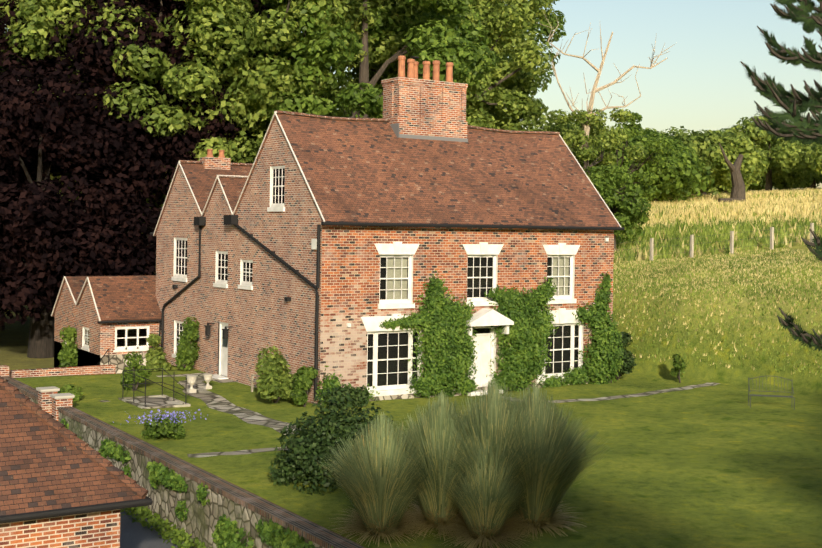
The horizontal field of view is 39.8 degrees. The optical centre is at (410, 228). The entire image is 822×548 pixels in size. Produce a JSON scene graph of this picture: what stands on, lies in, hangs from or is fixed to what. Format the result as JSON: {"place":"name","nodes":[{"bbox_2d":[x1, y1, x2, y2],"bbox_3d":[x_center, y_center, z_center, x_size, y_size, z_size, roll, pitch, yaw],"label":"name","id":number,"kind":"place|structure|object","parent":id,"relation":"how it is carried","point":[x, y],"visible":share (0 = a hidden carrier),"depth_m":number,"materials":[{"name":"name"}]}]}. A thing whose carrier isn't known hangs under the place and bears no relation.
{"place":"outdoors","nodes":[
{"label":"outdoors","id":0,"kind":"place"},
{"bbox_2d":[0,509,119,547],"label":"brick walls","id":1,"kind":"structure","parent":0,"point":[100,529],"depth_m":21.10,"materials":[{"name":"brick"}]},
{"bbox_2d":[0,389,144,515],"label":"building roof","id":2,"kind":"structure","parent":1,"relation":"on","point":[43,466],"depth_m":21.25,"materials":[{"name":"brown tile"}]},
{"bbox_2d":[0,376,147,498],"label":"roof ridge tiles","id":3,"kind":"object","parent":2,"relation":"on","point":[76,442],"visible":0.96,"depth_m":21.79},
{"bbox_2d":[0,496,152,523],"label":"gutter","id":4,"kind":"object","parent":2,"relation":"attached to","point":[146,501],"visible":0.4,"depth_m":20.73,"materials":[{"name":"black metal"}]},
{"bbox_2d":[120,509,196,547],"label":"driveway","id":5,"kind":"structure","parent":0,"point":[135,535],"depth_m":27.24,"materials":[{"name":"grey asphalt"}]},
{"bbox_2d":[24,394,323,547],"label":"retaining wall","id":6,"kind":"structure","parent":0,"point":[200,522],"depth_m":26.87,"materials":[{"name":"grey stone"}]},
{"bbox_2d":[3,376,365,547],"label":"wall coping","id":7,"kind":"object","parent":6,"relation":"on","point":[310,530],"depth_m":26.00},
{"bbox_2d":[60,418,332,547],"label":"wall ivy tufts","id":8,"kind":"object","parent":6,"relation":"attached to","point":[166,477],"visible":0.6,"depth_m":25.20,"materials":[{"name":"green plant"}]},
{"bbox_2d":[0,197,821,547],"bbox_3d":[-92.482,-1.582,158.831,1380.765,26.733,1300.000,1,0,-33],"label":"terrain","id":9,"kind":"structure","parent":0,"point":[722,465],"depth_m":33.59,"materials":[{"name":"green plant"}]},
{"bbox_2d":[0,10,78,330],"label":"tree","id":10,"kind":"object","parent":9,"relation":"on","point":[2,327],"depth_m":73.57,"materials":[{"name":"green plant"}]},
{"bbox_2d":[0,0,81,261],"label":"copper beech tree","id":11,"kind":"object","parent":9,"relation":"on","point":[4,46],"depth_m":60.30,"materials":[{"name":"plant"}]},
{"bbox_2d":[0,365,115,420],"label":"brick garden wall","id":12,"kind":"structure","parent":9,"relation":"on","point":[47,403],"depth_m":44.07,"materials":[{"name":"brick"}]},
{"bbox_2d":[36,386,74,398],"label":"pier caps","id":13,"kind":"object","parent":12,"relation":"on","point":[55,396],"depth_m":36.64,"materials":[{"name":"beige stone"}]},
{"bbox_2d":[57,325,77,366],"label":"shrub","id":14,"kind":"object","parent":9,"relation":"on","point":[68,355],"depth_m":51.67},
{"bbox_2d":[58,383,83,401],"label":"shrub leaves","id":15,"kind":"object","parent":9,"relation":"on","point":[69,388],"visible":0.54,"depth_m":38.36,"materials":[{"name":"green plant"}]},
{"bbox_2d":[0,51,174,357],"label":"copper beech tree","id":16,"kind":"object","parent":9,"relation":"on","point":[89,251],"depth_m":56.20,"materials":[{"name":"purple plant"}]},
{"bbox_2d":[54,342,150,373],"bbox_3d":[-14.257,6.279,52.830,2.750,1.600,7.100,1,0,-33],"label":"stone wall base","id":17,"kind":"object","parent":9,"relation":"on","point":[119,362],"visible":0.25,"depth_m":49.67,"materials":[{"name":"beige stone"}]},
{"bbox_2d":[97,349,108,364],"bbox_3d":[-12.963,5.891,47.292,0.040,2.015,2.240,1,0,-33],"label":"handrail","id":18,"kind":"object","parent":9,"relation":"on","point":[104,355],"visible":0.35,"depth_m":46.48,"materials":[{"name":"black metal"}]},
{"bbox_2d":[54,281,160,367],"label":"outbuilding brick walls","id":19,"kind":"structure","parent":9,"relation":"on","point":[79,317],"depth_m":51.19,"materials":[{"name":"red brick"}]},
{"bbox_2d":[52,275,160,320],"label":"tiled roof","id":20,"kind":"structure","parent":19,"relation":"on","point":[116,298],"depth_m":50.57,"materials":[{"name":"brown tile"}]},
{"bbox_2d":[51,276,100,320],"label":"bargeboards","id":21,"kind":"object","parent":20,"relation":"attached to","point":[87,278],"visible":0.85,"depth_m":51.30,"materials":[{"name":"white wood"}]},
{"bbox_2d":[98,319,160,347],"bbox_3d":[-12.291,5.352,49.628,2.950,2.715,0.275,1,0,-33],"label":"gutter and downpipe","id":22,"kind":"object","parent":19,"relation":"attached to","point":[132,321],"visible":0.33,"depth_m":49.59,"materials":[{"name":"black metal"}]},
{"bbox_2d":[0,0,251,247],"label":"tree","id":23,"kind":"object","parent":9,"relation":"on","point":[35,30],"depth_m":59.11,"materials":[{"name":"green plant"}]},
{"bbox_2d":[120,351,151,390],"bbox_3d":[-9.946,5.172,40.926,1.116,1.479,0.905,1,0,-33],"label":"shrub","id":24,"kind":"object","parent":9,"relation":"on","point":[129,377],"depth_m":40.80,"materials":[{"name":"green plant"}]},
{"bbox_2d":[127,396,180,406],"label":"stone paving","id":25,"kind":"structure","parent":9,"relation":"on","point":[157,401],"depth_m":38.37,"materials":[{"name":"grey stone"}]},
{"bbox_2d":[122,368,186,406],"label":"stairwell railings","id":26,"kind":"object","parent":9,"relation":"on","point":[162,382],"visible":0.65,"depth_m":38.54,"materials":[{"name":"metal"}]},
{"bbox_2d":[118,395,190,408],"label":"stairwell kerb","id":27,"kind":"structure","parent":9,"relation":"on","point":[182,404],"depth_m":37.87,"materials":[{"name":"stone"}]},
{"bbox_2d":[31,0,282,260],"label":"copper beech tree","id":28,"kind":"object","parent":9,"relation":"on","point":[99,54],"depth_m":58.12,"materials":[{"name":"plant"}]},
{"bbox_2d":[145,333,170,371],"bbox_3d":[-11.007,5.413,49.119,1.158,1.771,1.335,1,0,-33],"label":"climber shrub","id":29,"kind":"object","parent":9,"relation":"on","point":[156,360],"visible":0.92,"depth_m":48.83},
{"bbox_2d":[141,414,185,439],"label":"blue shrub leaves","id":30,"kind":"object","parent":9,"relation":"on","point":[165,427],"visible":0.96,"depth_m":31.61,"materials":[{"name":"green plant"}]},
{"bbox_2d":[113,409,207,424],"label":"blue flowers","id":31,"kind":"object","parent":30,"relation":"on","point":[172,414],"visible":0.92,"depth_m":31.70,"materials":[{"name":"blue plant"}]},
{"bbox_2d":[120,506,212,547],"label":"hedge plants","id":32,"kind":"object","parent":9,"relation":"on","point":[141,511],"visible":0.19,"depth_m":27.42,"materials":[{"name":"green plant"}]},
{"bbox_2d":[175,317,199,370],"bbox_3d":[-9.213,4.764,46.863,1.196,2.308,1.313,1,0,-33],"label":"climber shrub","id":33,"kind":"object","parent":9,"relation":"on","point":[187,352],"depth_m":46.56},
{"bbox_2d":[187,373,212,392],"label":"garden urns","id":34,"kind":"object","parent":9,"relation":"on","point":[191,380],"visible":0.98,"depth_m":40.57,"materials":[{"name":"beige stone"}]},
{"bbox_2d":[73,0,374,181],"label":"tree","id":35,"kind":"object","parent":9,"relation":"on","point":[208,16],"depth_m":57.45,"materials":[{"name":"green plant"}]},
{"bbox_2d":[156,118,321,403],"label":"house side walls","id":36,"kind":"structure","parent":9,"relation":"on","point":[262,314],"depth_m":42.69,"materials":[{"name":"brown brick"}]},
{"bbox_2d":[154,162,251,235],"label":"house roof","id":37,"kind":"structure","parent":36,"relation":"on","point":[200,178],"depth_m":48.27,"materials":[{"name":"brown tile"}]},
{"bbox_2d":[200,157,230,169],"bbox_3d":[-8.603,-2.729,49.784,1.200,0.750,0.600,1,0,-33],"label":"house chimney","id":38,"kind":"object","parent":37,"relation":"on","point":[216,163],"visible":0.53,"depth_m":49.52,"materials":[{"name":"red brick"}]},
{"bbox_2d":[206,149,224,157],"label":"chimney pots","id":39,"kind":"object","parent":38,"relation":"on","point":[210,153],"visible":0.9,"depth_m":49.64,"materials":[{"name":"orange ceramic"}]},
{"bbox_2d":[204,323,232,338],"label":"wall lanterns","id":40,"kind":"object","parent":36,"relation":"attached to","point":[208,327],"visible":1,"depth_m":44.10,"materials":[{"name":"black metal"}]},
{"bbox_2d":[172,284,290,300],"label":"house flood lights","id":41,"kind":"object","parent":36,"relation":"attached to","point":[285,298],"visible":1,"depth_m":39.98},
{"bbox_2d":[150,215,624,397],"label":"gutters and downpipes","id":42,"kind":"object","parent":36,"relation":"attached to","point":[228,220],"visible":0.77,"depth_m":40.88,"materials":[{"name":"black metal"}]},
{"bbox_2d":[234,113,619,226],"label":"house roof","id":43,"kind":"structure","parent":36,"relation":"on","point":[368,171],"depth_m":42.42,"materials":[{"name":"brown tile"}]},
{"bbox_2d":[179,110,559,177],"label":"roof ridge tiles","id":44,"kind":"object","parent":43,"relation":"on","point":[349,118],"visible":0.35,"depth_m":45.70,"materials":[{"name":"brown tile"}]},
{"bbox_2d":[153,111,620,235],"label":"roof verge trim","id":45,"kind":"structure","parent":43,"relation":"attached to","point":[218,176],"depth_m":44.73,"materials":[{"name":"white paint"}]},
{"bbox_2d":[381,77,467,138],"bbox_3d":[0.526,-4.576,44.568,3.280,2.370,1.260,1,0,-33],"label":"house chimney","id":46,"kind":"object","parent":43,"relation":"on","point":[413,106],"visible":0.83,"depth_m":43.97,"materials":[{"name":"red brick"}]},
{"bbox_2d":[398,56,453,82],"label":"chimney pots","id":47,"kind":"object","parent":46,"relation":"on","point":[412,68],"visible":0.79,"depth_m":44.39,"materials":[{"name":"orange ceramic"}]},
{"bbox_2d":[390,123,467,141],"bbox_3d":[0.567,-3.640,44.473,3.330,0.700,1.340,1,0,-33],"label":"chimney flashing","id":48,"kind":"object","parent":43,"relation":"on","point":[395,127],"visible":0.44,"depth_m":43.71,"materials":[{"name":"grey metal"}]},
{"bbox_2d":[251,374,258,391],"bbox_3d":[-5.119,5.472,40.539,0.570,0.900,1.610,1,0,-33],"label":"wooden bench","id":49,"kind":"object","parent":9,"relation":"on","point":[252,380],"visible":0.12,"depth_m":41.03,"materials":[{"name":"brown wood"}]},
{"bbox_2d":[255,345,296,402],"bbox_3d":[-4.580,4.989,38.533,1.782,2.011,1.720,1,0,-33],"label":"shrub","id":50,"kind":"object","parent":9,"relation":"on","point":[275,379],"depth_m":38.31,"materials":[{"name":"green plant"}]},
{"bbox_2d":[289,366,317,406],"bbox_3d":[-3.608,5.288,37.900,0.939,1.443,0.893,1,0,-33],"label":"shrub","id":51,"kind":"object","parent":9,"relation":"on","point":[304,376],"depth_m":37.67,"materials":[{"name":"green plant"}]},
{"bbox_2d":[225,0,425,130],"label":"tree","id":52,"kind":"object","parent":9,"relation":"on","point":[401,10],"depth_m":66.08,"materials":[{"name":"green plant"}]},
{"bbox_2d":[65,165,588,396],"bbox_3d":[-6.212,2.304,45.231,8.475,9.400,25.140,1,0,-68],"label":"joinery","id":53,"kind":"object","parent":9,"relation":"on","point":[485,348],"depth_m":41.94,"materials":[{"name":"white wood"}]},
{"bbox_2d":[268,386,392,494],"bbox_3d":[-1.793,4.904,26.792,3.357,2.282,2.890,1,0,-33],"label":"lawn shrub","id":54,"kind":"object","parent":9,"relation":"on","point":[312,444],"depth_m":26.22,"materials":[{"name":"green plant"}]},
{"bbox_2d":[324,383,369,407],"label":"shrub leaves","id":55,"kind":"object","parent":9,"relation":"on","point":[361,396],"visible":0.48,"depth_m":37.79,"materials":[{"name":"green plant"}]},
{"bbox_2d":[241,0,499,134],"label":"tree","id":56,"kind":"object","parent":9,"relation":"on","point":[443,37],"depth_m":59.29,"materials":[{"name":"green plant"}]},
{"bbox_2d":[176,168,578,386],"bbox_3d":[-1.722,1.675,48.245,12.600,8.600,15.070,1,0,-33],"label":"dark house interior","id":57,"kind":"object","parent":9,"relation":"on","point":[403,340],"depth_m":41.86,"materials":[{"name":"black"}]},
{"bbox_2d":[385,257,568,299],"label":"window blinds","id":58,"kind":"object","parent":57,"relation":"attached to","point":[390,271],"depth_m":40.18,"materials":[{"name":"beige fabric"}]},
{"bbox_2d":[304,0,560,128],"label":"tree","id":59,"kind":"object","parent":9,"relation":"on","point":[514,14],"depth_m":72.78,"materials":[{"name":"green plant"}]},
{"bbox_2d":[157,373,719,456],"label":"path flagstones","id":60,"kind":"object","parent":9,"relation":"on","point":[212,400],"visible":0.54,"depth_m":38.47,"materials":[{"name":"stone"}]},
{"bbox_2d":[328,499,586,547],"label":"planting bed","id":61,"kind":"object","parent":9,"relation":"on","point":[512,525],"visible":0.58,"depth_m":22.19,"materials":[{"name":"plant"}]},
{"bbox_2d":[362,0,555,128],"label":"tree","id":62,"kind":"object","parent":9,"relation":"on","point":[506,43],"depth_m":75.48,"materials":[{"name":"green plant"}]},
{"bbox_2d":[317,380,613,537],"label":"grass stems","id":63,"kind":"object","parent":9,"relation":"on","point":[453,497],"visible":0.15,"depth_m":22.13,"materials":[{"name":"green plant"}]},
{"bbox_2d":[363,401,544,449],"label":"grass plumes","id":64,"kind":"object","parent":63,"relation":"on","point":[402,423],"visible":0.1,"depth_m":22.62,"materials":[{"name":"plant"}]},
{"bbox_2d":[320,377,611,404],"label":"house plinth","id":65,"kind":"structure","parent":9,"relation":"on","point":[401,396],"depth_m":40.04,"materials":[{"name":"white paint"}]},
{"bbox_2d":[316,270,623,405],"bbox_3d":[2.792,3.818,41.415,13.812,4.552,0.831,1,0,-33],"label":"climbing ivy","id":66,"kind":"object","parent":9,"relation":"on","point":[447,336],"depth_m":41.96,"materials":[{"name":"green plant"}]},
{"bbox_2d":[460,0,566,118],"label":"tree","id":67,"kind":"object","parent":9,"relation":"on","point":[545,29],"depth_m":91.72,"materials":[{"name":"green plant"}]},
{"bbox_2d":[467,98,597,173],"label":"tree","id":68,"kind":"object","parent":9,"relation":"on","point":[529,120],"visible":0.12,"depth_m":76.21,"materials":[{"name":"green plant"}]},
{"bbox_2d":[547,108,648,191],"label":"tree","id":69,"kind":"object","parent":9,"relation":"on","point":[607,138],"depth_m":72.58,"materials":[{"name":"green plant"}]},
{"bbox_2d":[536,12,674,148],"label":"dead tree branches","id":70,"kind":"object","parent":69,"relation":"attached to","point":[586,127],"visible":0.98,"depth_m":73.07,"materials":[{"name":"beige wood"}]},
{"bbox_2d":[584,164,651,249],"bbox_3d":[11.511,-0.983,64.073,4.687,5.462,4.994,1,0,-33],"label":"tree","id":71,"kind":"object","parent":9,"relation":"on","point":[628,217],"depth_m":62.91,"materials":[{"name":"green plant"}]},
{"bbox_2d":[575,112,676,196],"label":"tree","id":72,"kind":"object","parent":9,"relation":"on","point":[633,128],"depth_m":86.29,"materials":[{"name":"green plant"}]},
{"bbox_2d":[616,331,636,379],"bbox_3d":[8.311,5.190,46.310,1.580,2.013,1.928,1,0,-33],"label":"shrub","id":73,"kind":"object","parent":9,"relation":"on","point":[629,364],"depth_m":46.03,"materials":[{"name":"green plant"}]},
{"bbox_2d":[589,130,714,201],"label":"ridge tree","id":74,"kind":"object","parent":9,"relation":"on","point":[676,182],"depth_m":106.89,"materials":[{"name":"green plant"}]},
{"bbox_2d":[670,354,687,382],"bbox_3d":[10.719,5.617,45.287,0.612,1.225,0.852,1,0,-7],"label":"bank sapling","id":75,"kind":"object","parent":9,"relation":"on","point":[681,366],"depth_m":45.30,"materials":[{"name":"green plant"}]},
{"bbox_2d":[658,126,769,200],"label":"ridge tree","id":76,"kind":"object","parent":9,"relation":"on","point":[706,147],"depth_m":115.59,"materials":[{"name":"green plant"}]},
{"bbox_2d":[613,248,821,377],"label":"grass tufts","id":77,"kind":"object","parent":9,"relation":"on","point":[716,277],"visible":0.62,"depth_m":49.49,"materials":[{"name":"green plant"}]},
{"bbox_2d":[613,188,821,262],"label":"green meadow grass tufts","id":78,"kind":"object","parent":9,"relation":"on","point":[724,231],"visible":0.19,"depth_m":66.21,"materials":[{"name":"green plant"}]},
{"bbox_2d":[614,187,821,262],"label":"dry grass tufts","id":79,"kind":"object","parent":9,"relation":"on","point":[760,207],"visible":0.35,"depth_m":80.92,"materials":[{"name":"plant"}]},
{"bbox_2d":[688,128,765,192],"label":"ridge tree","id":80,"kind":"object","parent":9,"relation":"on","point":[755,186],"depth_m":155.69,"materials":[{"name":"green plant"}]},
{"bbox_2d":[718,143,745,202],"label":"dead tree trunk","id":81,"kind":"object","parent":9,"relation":"on","point":[738,192],"visible":0.77,"depth_m":105.35,"materials":[{"name":"wood"}]},
{"bbox_2d":[650,223,813,260],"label":"fence posts","id":82,"kind":"object","parent":9,"relation":"on","point":[731,242],"visible":0.19,"depth_m":60.24,"materials":[{"name":"grey wood"}]},
{"bbox_2d":[614,224,819,257],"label":"fence wires","id":83,"kind":"object","parent":82,"relation":"attached to","point":[718,241],"visible":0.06,"depth_m":60.28,"materials":[{"name":"grey metal"}]},
{"bbox_2d":[712,113,821,191],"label":"ridge tree","id":84,"kind":"object","parent":9,"relation":"on","point":[788,164],"depth_m":132.94,"materials":[{"name":"green plant"}]},
{"bbox_2d":[748,376,794,409],"bbox_3d":[12.480,5.663,39.274,1.477,1.074,0.601,1,0,10],"label":"garden bench","id":85,"kind":"object","parent":9,"relation":"on","point":[768,391],"visible":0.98,"depth_m":39.47,"materials":[{"name":"grey"}]},
{"bbox_2d":[741,0,821,345],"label":"conifer tree","id":86,"kind":"object","parent":9,"relation":"on","point":[818,19],"visible":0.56,"depth_m":17.32,"materials":[{"name":"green plant"}]},
{"bbox_2d":[740,0,821,351],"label":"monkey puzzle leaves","id":87,"kind":"object","parent":86,"relation":"attached to","point":[809,25],"visible":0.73,"depth_m":17.39,"materials":[{"name":"green plant"}]},
{"bbox_2d":[780,142,821,188],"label":"ridge tree","id":88,"kind":"object","parent":9,"relation":"on","point":[812,178],"depth_m":150.88,"materials":[{"name":"green plant"}]},
{"bbox_2d":[805,142,821,177],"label":"ridge tree","id":89,"kind":"object","parent":9,"relation":"on","point":[818,147],"visible":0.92,"depth_m":121.27,"materials":[{"name":"green plant"}]},
{"bbox_2d":[5,0,821,190],"label":"sky","id":90,"kind":"structure","parent":0,"point":[702,82],"materials":[{"name":"blue"}]},
{"bbox_2d":[319,220,613,395],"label":"house wall","id":91,"kind":"structure","parent":0,"point":[350,275],"depth_m":40.29,"materials":[{"name":"red brick"}]},
{"bbox_2d":[311,238,608,326],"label":"house alarm boxes","id":92,"kind":"object","parent":91,"relation":"attached to","point":[313,243],"visible":0.69,"depth_m":38.45,"materials":[{"name":"white plastic"}]},
{"bbox_2d":[807,178,821,187],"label":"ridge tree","id":93,"kind":"object","parent":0,"point":[818,181],"depth_m":172.69,"materials":[{"name":"green plant"}]}
]}

